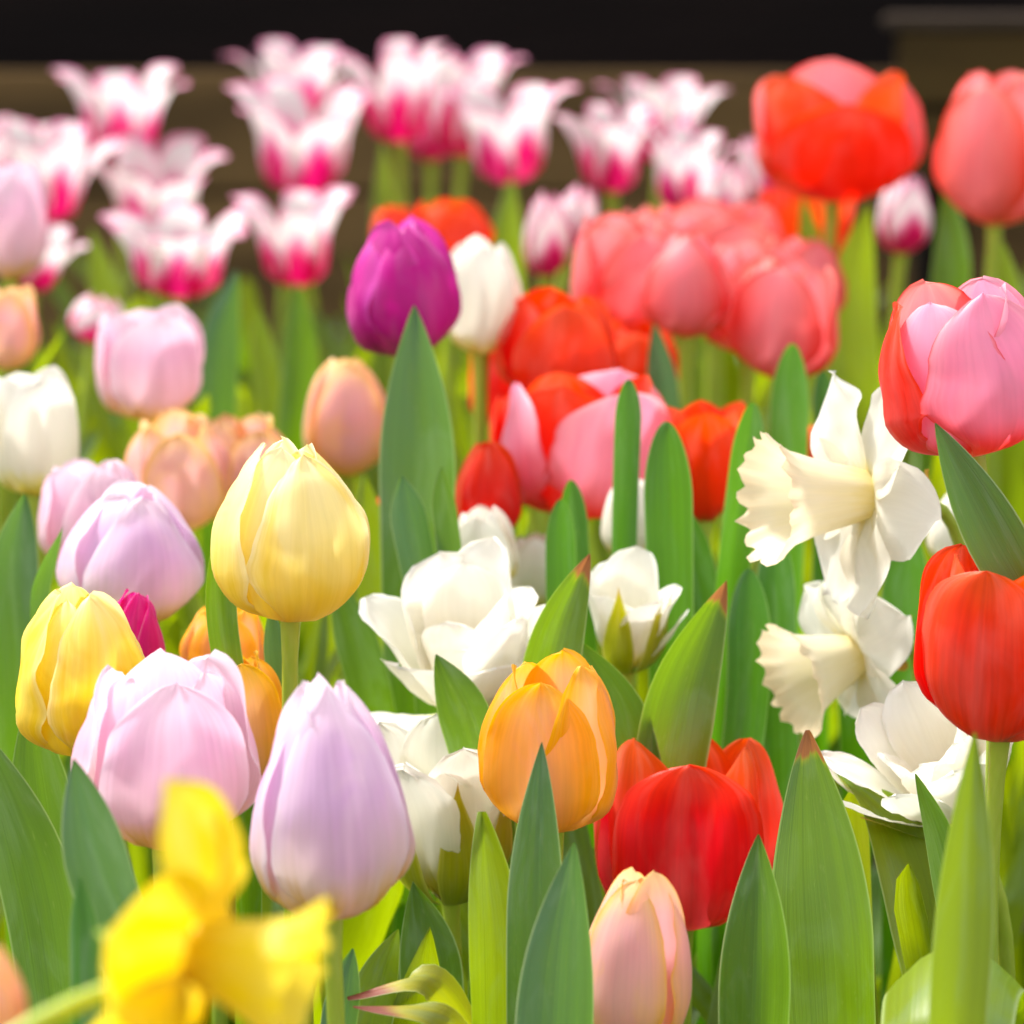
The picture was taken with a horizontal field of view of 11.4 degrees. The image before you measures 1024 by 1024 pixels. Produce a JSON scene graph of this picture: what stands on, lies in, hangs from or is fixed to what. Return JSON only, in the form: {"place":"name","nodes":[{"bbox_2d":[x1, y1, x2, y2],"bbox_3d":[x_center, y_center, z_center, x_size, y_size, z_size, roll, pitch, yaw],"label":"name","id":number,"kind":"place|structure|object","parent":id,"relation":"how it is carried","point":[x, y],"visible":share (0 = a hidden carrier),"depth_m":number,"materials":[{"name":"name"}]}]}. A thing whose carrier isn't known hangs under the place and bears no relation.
{"place":"outdoors","nodes":[
{"label":"outdoors","id":0,"kind":"place"},
{"bbox_2d":[0,0,1023,192],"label":"plank wall","id":1,"kind":"structure","parent":0,"point":[539,35],"depth_m":5.10,"materials":[{"name":"brown wood"}]},
{"bbox_2d":[755,560,1023,933],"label":"ground","id":2,"kind":"structure","parent":0,"point":[874,865],"depth_m":3.02,"materials":[{"name":"soil"}]},
{"bbox_2d":[0,284,40,901],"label":"tulip","id":3,"kind":"object","parent":2,"relation":"on","point":[20,336],"visible":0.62,"depth_m":2.48,"materials":[{"name":"pink plant"}]},
{"bbox_2d":[0,159,47,518],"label":"tulip","id":4,"kind":"object","parent":2,"relation":"on","point":[23,220],"visible":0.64,"depth_m":2.58,"materials":[{"name":"pink plant"}]},
{"bbox_2d":[0,493,62,964],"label":"leafy plant","id":5,"kind":"object","parent":2,"relation":"on","point":[25,584],"visible":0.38,"depth_m":2.14,"materials":[{"name":"green plant"}]},
{"bbox_2d":[0,730,73,1023],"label":"leafy plant","id":6,"kind":"object","parent":2,"relation":"on","point":[37,898],"visible":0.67,"depth_m":1.82,"materials":[{"name":"green plant"}]},
{"bbox_2d":[10,224,88,513],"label":"tulip","id":7,"kind":"object","parent":2,"relation":"on","point":[43,276],"visible":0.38,"depth_m":3.09,"materials":[{"name":"white plant"}]},
{"bbox_2d":[0,365,105,1016],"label":"tulip","id":8,"kind":"object","parent":2,"relation":"on","point":[39,433],"visible":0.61,"depth_m":2.28,"materials":[{"name":"white plant"}]},
{"bbox_2d":[0,118,131,575],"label":"tulip","id":9,"kind":"object","parent":2,"relation":"on","point":[56,155],"visible":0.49,"depth_m":3.29,"materials":[{"name":"white plant"}]},
{"bbox_2d":[15,582,144,756],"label":"tulip","id":10,"kind":"object","parent":2,"relation":"on","point":[75,640],"visible":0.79,"depth_m":1.84,"materials":[{"name":"yellow plant"}]},
{"bbox_2d":[51,293,123,589],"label":"tulip","id":11,"kind":"object","parent":2,"relation":"on","point":[84,315],"visible":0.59,"depth_m":2.90,"materials":[{"name":"pink plant"}]},
{"bbox_2d":[38,458,137,561],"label":"tulip","id":12,"kind":"object","parent":2,"relation":"on","point":[74,490],"visible":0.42,"depth_m":2.22,"materials":[{"name":"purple plant"}]},
{"bbox_2d":[61,759,139,1023],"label":"leafy plant","id":13,"kind":"object","parent":2,"relation":"on","point":[101,879],"visible":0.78,"depth_m":1.68,"materials":[{"name":"green plant"}]},
{"bbox_2d":[88,228,139,460],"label":"leafy plant","id":14,"kind":"object","parent":2,"relation":"on","point":[102,280],"visible":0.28,"depth_m":3.00,"materials":[{"name":"green plant"}]},
{"bbox_2d":[51,64,188,438],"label":"tulip","id":15,"kind":"object","parent":2,"relation":"on","point":[111,104],"visible":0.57,"depth_m":3.38,"materials":[{"name":"white plant"}]},
{"bbox_2d":[56,478,204,855],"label":"tulip","id":16,"kind":"object","parent":2,"relation":"on","point":[125,534],"visible":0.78,"depth_m":2.08,"materials":[{"name":"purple plant"}]},
{"bbox_2d":[61,303,203,874],"bbox_3d":[-0.186,0.101,2.488,0.179,0.408,0.050,9,15,35],"label":"tulip","id":17,"kind":"object","parent":2,"relation":"on","point":[148,364],"visible":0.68,"depth_m":2.43,"materials":[{"name":"pink plant"}]},
{"bbox_2d":[105,588,165,1011],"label":"tulip","id":18,"kind":"object","parent":2,"relation":"on","point":[139,610],"visible":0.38,"depth_m":1.98,"materials":[{"name":"pink plant"}]},
{"bbox_2d":[0,413,281,1023],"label":"tulip","id":19,"kind":"object","parent":2,"relation":"on","point":[244,439],"visible":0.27,"depth_m":2.41,"materials":[{"name":"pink plant"}]},
{"bbox_2d":[81,134,228,440],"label":"tulip","id":20,"kind":"object","parent":2,"relation":"on","point":[145,181],"visible":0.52,"depth_m":3.35,"materials":[{"name":"white plant"}]},
{"bbox_2d":[70,648,261,882],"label":"tulip","id":21,"kind":"object","parent":2,"relation":"on","point":[154,721],"visible":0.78,"depth_m":1.76,"materials":[{"name":"pink plant"}]},
{"bbox_2d":[16,779,333,1023],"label":"daffodil","id":22,"kind":"object","parent":2,"relation":"on","point":[182,945],"visible":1,"depth_m":1.29,"materials":[{"name":"yellow plant"}]},
{"bbox_2d":[124,408,233,1019],"bbox_3d":[-0.174,0.139,2.393,0.177,0.373,0.053,-8,14,-32],"label":"tulip","id":23,"kind":"object","parent":2,"relation":"on","point":[181,460],"visible":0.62,"depth_m":2.35,"materials":[{"name":"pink plant"}]},
{"bbox_2d":[99,205,262,637],"bbox_3d":[-0.201,0.000,3.076,0.100,0.362,0.098,3,12,15],"label":"tulip","id":24,"kind":"object","parent":2,"relation":"on","point":[177,253],"visible":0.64,"depth_m":3.04,"materials":[{"name":"white plant"}]},
{"bbox_2d":[198,270,239,601],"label":"leafy plant","id":25,"kind":"object","parent":2,"relation":"on","point":[220,371],"visible":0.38,"depth_m":2.75,"materials":[{"name":"green plant"}]},
{"bbox_2d":[179,606,263,1023],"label":"tulip","id":26,"kind":"object","parent":2,"relation":"on","point":[194,643],"visible":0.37,"depth_m":2.05,"materials":[{"name":"orange plant"}]},
{"bbox_2d":[205,552,290,1023],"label":"leafy plant","id":27,"kind":"object","parent":2,"relation":"on","point":[222,623],"visible":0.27,"depth_m":1.95,"materials":[{"name":"green plant"}]},
{"bbox_2d":[237,651,281,778],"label":"tulip","id":28,"kind":"object","parent":2,"relation":"on","point":[262,689],"visible":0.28,"depth_m":1.94,"materials":[{"name":"orange plant"}]},
{"bbox_2d":[251,281,318,449],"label":"leafy plant","id":29,"kind":"object","parent":2,"relation":"on","point":[282,401],"visible":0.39,"depth_m":2.85,"materials":[{"name":"green plant"}]},
{"bbox_2d":[210,436,369,1023],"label":"tulip","id":30,"kind":"object","parent":2,"relation":"on","point":[290,543],"visible":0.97,"depth_m":1.89,"materials":[{"name":"yellow plant"}]},
{"bbox_2d":[231,186,354,302],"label":"tulip","id":31,"kind":"object","parent":2,"relation":"on","point":[294,242],"visible":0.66,"depth_m":3.03,"materials":[{"name":"white plant"}]},
{"bbox_2d":[220,39,366,377],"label":"tulip","id":32,"kind":"object","parent":2,"relation":"on","point":[309,68],"visible":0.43,"depth_m":3.53,"materials":[{"name":"white plant"}]},
{"bbox_2d":[225,78,374,298],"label":"tulip","id":33,"kind":"object","parent":2,"relation":"on","point":[299,147],"visible":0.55,"depth_m":3.33,"materials":[{"name":"white plant"}]},
{"bbox_2d":[250,672,415,1023],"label":"tulip","id":34,"kind":"object","parent":2,"relation":"on","point":[331,821],"visible":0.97,"depth_m":1.70,"materials":[{"name":"purple plant"}]},
{"bbox_2d":[303,357,385,683],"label":"tulip","id":35,"kind":"object","parent":2,"relation":"on","point":[343,417],"visible":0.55,"depth_m":2.46,"materials":[{"name":"pink plant"}]},
{"bbox_2d":[320,929,399,1023],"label":"leafy plant","id":36,"kind":"object","parent":2,"relation":"on","point":[380,967],"visible":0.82,"depth_m":1.93,"materials":[{"name":"green plant"}]},
{"bbox_2d":[331,474,395,941],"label":"leafy plant","id":37,"kind":"object","parent":2,"relation":"on","point":[358,640],"visible":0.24,"depth_m":2.16,"materials":[{"name":"green plant"}]},
{"bbox_2d":[327,39,455,208],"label":"tulip","id":38,"kind":"object","parent":2,"relation":"on","point":[395,107],"visible":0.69,"depth_m":3.38,"materials":[{"name":"white plant"}]},
{"bbox_2d":[346,215,460,356],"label":"tulip","id":39,"kind":"object","parent":2,"relation":"on","point":[402,269],"visible":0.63,"depth_m":2.26,"materials":[{"name":"purple plant"}]},
{"bbox_2d":[347,964,471,1023],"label":"leafy plant","id":40,"kind":"object","parent":2,"relation":"on","point":[439,988],"visible":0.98,"depth_m":1.80,"materials":[{"name":"green plant"}]},
{"bbox_2d":[379,305,461,979],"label":"leafy plant","id":41,"kind":"object","parent":2,"relation":"on","point":[419,522],"visible":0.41,"depth_m":2.18,"materials":[{"name":"green plant"}]},
{"bbox_2d":[353,198,493,600],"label":"tulip","id":42,"kind":"object","parent":2,"relation":"on","point":[452,223],"visible":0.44,"depth_m":2.89,"materials":[{"name":"red plant"}]},
{"bbox_2d":[399,882,463,990],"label":"leafy plant","id":43,"kind":"object","parent":2,"relation":"on","point":[422,914],"visible":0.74,"depth_m":1.95,"materials":[{"name":"green plant"}]},
{"bbox_2d":[353,234,521,599],"bbox_3d":[-0.005,0.076,2.523,0.128,0.441,0.097,-7,14,-29],"label":"tulip","id":44,"kind":"object","parent":2,"relation":"on","point":[489,283],"visible":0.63,"depth_m":2.43,"materials":[{"name":"white plant"}]},
{"bbox_2d":[377,714,512,968],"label":"double tulip","id":45,"kind":"object","parent":2,"relation":"on","point":[447,799],"visible":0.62,"depth_m":1.96,"materials":[{"name":"beige plant"}]},
{"bbox_2d":[359,537,544,992],"bbox_3d":[0.017,0.199,2.088,0.188,0.382,0.067,-2,12,-9],"label":"double tulip","id":46,"kind":"object","parent":2,"relation":"on","point":[470,612],"visible":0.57,"depth_m":2.06,"materials":[{"name":"beige plant"}]},
{"bbox_2d":[396,440,521,911],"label":"tulip","id":47,"kind":"object","parent":2,"relation":"on","point":[488,477],"visible":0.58,"depth_m":2.23,"materials":[{"name":"red plant"}]},
{"bbox_2d":[434,654,515,1003],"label":"leafy plant","id":48,"kind":"object","parent":2,"relation":"on","point":[462,706],"visible":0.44,"depth_m":1.98,"materials":[{"name":"green plant"}]},
{"bbox_2d":[427,49,526,391],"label":"tulip","id":49,"kind":"object","parent":2,"relation":"on","point":[449,131],"visible":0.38,"depth_m":3.48,"materials":[{"name":"white plant"}]},
{"bbox_2d":[459,505,517,578],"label":"tulip","id":50,"kind":"object","parent":2,"relation":"on","point":[478,522],"visible":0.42,"depth_m":2.21,"materials":[{"name":"white plant"}]},
{"bbox_2d":[468,812,509,1023],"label":"leafy plant","id":51,"kind":"object","parent":2,"relation":"on","point":[488,887],"visible":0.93,"depth_m":1.82,"materials":[{"name":"green plant"}]},
{"bbox_2d":[488,176,524,431],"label":"leafy plant","id":52,"kind":"object","parent":2,"relation":"on","point":[507,228],"visible":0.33,"depth_m":3.10,"materials":[{"name":"green plant"}]},
{"bbox_2d":[434,81,579,191],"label":"tulip","id":53,"kind":"object","parent":2,"relation":"on","point":[508,141],"visible":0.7,"depth_m":3.28,"materials":[{"name":"white plant"}]},
{"bbox_2d":[0,246,1023,1023],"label":"undergrowth","id":54,"kind":"object","parent":2,"relation":"on","point":[364,932],"visible":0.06,"depth_m":2.52,"materials":[{"name":"green plant"}]},
{"bbox_2d":[0,71,1023,381],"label":"timber edging","id":55,"kind":"object","parent":2,"relation":"on","point":[204,103],"visible":0.21,"depth_m":4.37,"materials":[{"name":"brown wood"}]},
{"bbox_2d":[511,533,545,606],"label":"tulip","id":56,"kind":"object","parent":2,"relation":"on","point":[531,571],"visible":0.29,"depth_m":2.24,"materials":[{"name":"white plant"}]},
{"bbox_2d":[523,190,569,286],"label":"tulip","id":57,"kind":"object","parent":2,"relation":"on","point":[546,246],"visible":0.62,"depth_m":2.94,"materials":[{"name":"pink plant"}]},
{"bbox_2d":[477,648,617,863],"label":"tulip","id":58,"kind":"object","parent":2,"relation":"on","point":[559,705],"visible":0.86,"depth_m":1.89,"materials":[{"name":"orange plant"}]},
{"bbox_2d":[506,742,593,1023],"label":"leafy plant","id":59,"kind":"object","parent":2,"relation":"on","point":[549,973],"visible":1,"depth_m":1.74,"materials":[{"name":"green plant"}]},
{"bbox_2d":[515,554,590,828],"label":"leafy plant","id":60,"kind":"object","parent":2,"relation":"on","point":[560,625],"visible":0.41,"depth_m":1.99,"materials":[{"name":"green plant"}]},
{"bbox_2d":[494,286,619,534],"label":"tulip","id":61,"kind":"object","parent":2,"relation":"on","point":[551,329],"visible":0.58,"depth_m":2.42,"materials":[{"name":"red plant"}]},
{"bbox_2d":[545,480,597,848],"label":"daffodil plant","id":62,"kind":"object","parent":2,"relation":"on","point":[567,551],"visible":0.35,"depth_m":2.13,"materials":[{"name":"green plant"}]},
{"bbox_2d":[501,368,670,523],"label":"tulip","id":63,"kind":"object","parent":2,"relation":"on","point":[558,433],"visible":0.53,"depth_m":2.25,"materials":[{"name":"pink plant"}]},
{"bbox_2d":[550,102,663,212],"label":"tulip","id":64,"kind":"object","parent":2,"relation":"on","point":[606,143],"visible":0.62,"depth_m":3.28,"materials":[{"name":"white plant"}]},
{"bbox_2d":[582,643,661,761],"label":"leafy plant","id":65,"kind":"object","parent":2,"relation":"on","point":[627,703],"visible":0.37,"depth_m":2.00,"materials":[{"name":"green plant"}]},
{"bbox_2d":[571,211,680,325],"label":"tulip","id":66,"kind":"object","parent":2,"relation":"on","point":[616,255],"visible":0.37,"depth_m":2.57,"materials":[{"name":"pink plant"}]},
{"bbox_2d":[612,379,640,683],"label":"daffodil plant","id":67,"kind":"object","parent":2,"relation":"on","point":[627,442],"visible":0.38,"depth_m":2.14,"materials":[{"name":"green plant"}]},
{"bbox_2d":[588,546,688,685],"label":"double tulip","id":68,"kind":"object","parent":2,"relation":"on","point":[630,604],"visible":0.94,"depth_m":2.09,"materials":[{"name":"beige plant"}]},
{"bbox_2d":[589,867,691,1023],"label":"tulip","id":69,"kind":"object","parent":2,"relation":"on","point":[641,960],"visible":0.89,"depth_m":1.77,"materials":[{"name":"pink plant"}]},
{"bbox_2d":[612,318,678,379],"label":"tulip","id":70,"kind":"object","parent":2,"relation":"on","point":[632,341],"visible":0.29,"depth_m":2.54,"materials":[{"name":"red plant"}]},
{"bbox_2d":[595,76,731,346],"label":"tulip","id":71,"kind":"object","parent":2,"relation":"on","point":[675,99],"visible":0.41,"depth_m":3.48,"materials":[{"name":"white plant"}]},
{"bbox_2d":[644,421,693,687],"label":"daffodil plant","id":72,"kind":"object","parent":2,"relation":"on","point":[668,505],"visible":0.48,"depth_m":2.12,"materials":[{"name":"green plant"}]},
{"bbox_2d":[637,580,727,768],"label":"leafy plant","id":73,"kind":"object","parent":2,"relation":"on","point":[678,711],"visible":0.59,"depth_m":2.00,"materials":[{"name":"green plant"}]},
{"bbox_2d":[593,737,782,1023],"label":"tulip","id":74,"kind":"object","parent":2,"relation":"on","point":[690,832],"visible":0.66,"depth_m":1.97,"materials":[{"name":"red plant"}]},
{"bbox_2d":[639,123,739,342],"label":"tulip","id":75,"kind":"object","parent":2,"relation":"on","point":[683,164],"visible":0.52,"depth_m":3.23,"materials":[{"name":"white plant"}]},
{"bbox_2d":[667,400,746,547],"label":"tulip","id":76,"kind":"object","parent":2,"relation":"on","point":[706,431],"visible":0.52,"depth_m":2.26,"materials":[{"name":"red plant"}]},
{"bbox_2d":[659,197,783,406],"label":"tulip","id":77,"kind":"object","parent":2,"relation":"on","point":[716,222],"visible":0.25,"depth_m":2.85,"materials":[{"name":"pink plant"}]},
{"bbox_2d":[699,157,746,409],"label":"tulip","id":78,"kind":"object","parent":2,"relation":"on","point":[725,182],"visible":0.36,"depth_m":3.04,"materials":[{"name":"pink plant"}]},
{"bbox_2d":[642,232,839,751],"bbox_3d":[0.116,0.075,2.544,0.109,0.438,0.160,-5,13,-22],"label":"tulip","id":79,"kind":"object","parent":2,"relation":"on","point":[687,297],"visible":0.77,"depth_m":2.48,"materials":[{"name":"pink plant"}]},
{"bbox_2d":[692,402,798,1023],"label":"daffodil plant","id":80,"kind":"object","parent":2,"relation":"on","point":[745,708],"visible":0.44,"depth_m":2.14,"materials":[{"name":"green plant"}]},
{"bbox_2d":[718,834,790,1023],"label":"leafy plant","id":81,"kind":"object","parent":2,"relation":"on","point":[754,985],"visible":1,"depth_m":1.80,"materials":[{"name":"green plant"}]},
{"bbox_2d":[704,240,839,751],"bbox_3d":[0.139,0.065,2.646,0.090,0.414,0.058,3,12,15],"label":"tulip","id":82,"kind":"object","parent":2,"relation":"on","point":[738,259],"visible":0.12,"depth_m":2.61,"materials":[{"name":"pink plant"}]},
{"bbox_2d":[728,254,838,574],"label":"tulip","id":83,"kind":"object","parent":2,"relation":"on","point":[779,307],"visible":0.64,"depth_m":2.49,"materials":[{"name":"pink plant"}]},
{"bbox_2d":[769,343,830,750],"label":"daffodil plant","id":84,"kind":"object","parent":2,"relation":"on","point":[789,417],"visible":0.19,"depth_m":2.32,"materials":[{"name":"green plant"}]},
{"bbox_2d":[759,187,853,256],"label":"tulip","id":85,"kind":"object","parent":2,"relation":"on","point":[784,205],"visible":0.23,"depth_m":3.02,"materials":[{"name":"orange plant"}]},
{"bbox_2d":[756,581,915,737],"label":"daffodil","id":86,"kind":"object","parent":2,"relation":"on","point":[851,662],"visible":0.81,"depth_m":2.07,"materials":[{"name":"white plant"}]},
{"bbox_2d":[798,197,879,723],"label":"leafy plant","id":87,"kind":"object","parent":2,"relation":"on","point":[854,361],"visible":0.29,"depth_m":2.80,"materials":[{"name":"green plant"}]},
{"bbox_2d":[754,58,925,789],"bbox_3d":[0.164,0.001,2.773,0.089,0.485,0.120,11,16,42],"label":"tulip","id":88,"kind":"object","parent":2,"relation":"on","point":[833,134],"visible":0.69,"depth_m":2.71,"materials":[{"name":"red plant"}]},
{"bbox_2d":[735,371,964,618],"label":"daffodil","id":89,"kind":"object","parent":2,"relation":"on","point":[865,508],"visible":0.9,"depth_m":1.99,"materials":[{"name":"white plant"}]},
{"bbox_2d":[772,730,935,1023],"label":"leafy plant","id":90,"kind":"object","parent":2,"relation":"on","point":[819,875],"visible":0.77,"depth_m":1.86,"materials":[{"name":"green plant"}]},
{"bbox_2d":[838,544,925,1015],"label":"daffodil plant","id":91,"kind":"object","parent":2,"relation":"on","point":[900,592],"visible":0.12,"depth_m":2.20,"materials":[{"name":"green plant"}]},
{"bbox_2d":[876,175,931,321],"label":"tulip","id":92,"kind":"object","parent":2,"relation":"on","point":[904,221],"visible":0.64,"depth_m":2.94,"materials":[{"name":"pink plant"}]},
{"bbox_2d":[821,680,1014,978],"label":"double tulip","id":93,"kind":"object","parent":2,"relation":"on","point":[906,731],"visible":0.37,"depth_m":1.96,"materials":[{"name":"beige plant"}]},
{"bbox_2d":[915,774,949,905],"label":"leafy plant","id":94,"kind":"object","parent":2,"relation":"on","point":[936,824],"visible":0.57,"depth_m":1.90,"materials":[{"name":"green plant"}]},
{"bbox_2d":[878,275,1023,963],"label":"tulip","id":95,"kind":"object","parent":2,"relation":"on","point":[951,360],"visible":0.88,"depth_m":1.85,"materials":[{"name":"pink plant"}]},
{"bbox_2d":[881,952,1023,1023],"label":"leafy plant","id":96,"kind":"object","parent":2,"relation":"on","point":[906,998],"visible":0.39,"depth_m":1.74,"materials":[{"name":"green plant"}]},
{"bbox_2d":[882,14,1023,283],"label":"wooden screen","id":97,"kind":"object","parent":2,"relation":"on","point":[940,57],"visible":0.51,"depth_m":3.96,"materials":[{"name":"brown wood"}]},
{"bbox_2d":[928,732,993,1023],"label":"leafy plant","id":98,"kind":"object","parent":2,"relation":"on","point":[961,959],"visible":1,"depth_m":1.64,"materials":[{"name":"green plant"}]},
{"bbox_2d":[913,543,1023,962],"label":"tulip","id":99,"kind":"object","parent":2,"relation":"on","point":[968,664],"visible":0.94,"depth_m":1.82,"materials":[{"name":"red plant"}]},
{"bbox_2d":[918,193,1023,523],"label":"leafy plant","id":100,"kind":"object","parent":2,"relation":"on","point":[951,263],"visible":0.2,"depth_m":2.78,"materials":[{"name":"green plant"}]},
{"bbox_2d":[933,70,1023,766],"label":"tulip","id":101,"kind":"object","parent":2,"relation":"on","point":[978,164],"visible":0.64,"depth_m":2.67,"materials":[{"name":"pink plant"}]},
{"bbox_2d":[935,423,1023,580],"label":"leafy plant","id":102,"kind":"object","parent":2,"relation":"on","point":[990,524],"visible":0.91,"depth_m":1.84,"materials":[{"name":"green plant"}]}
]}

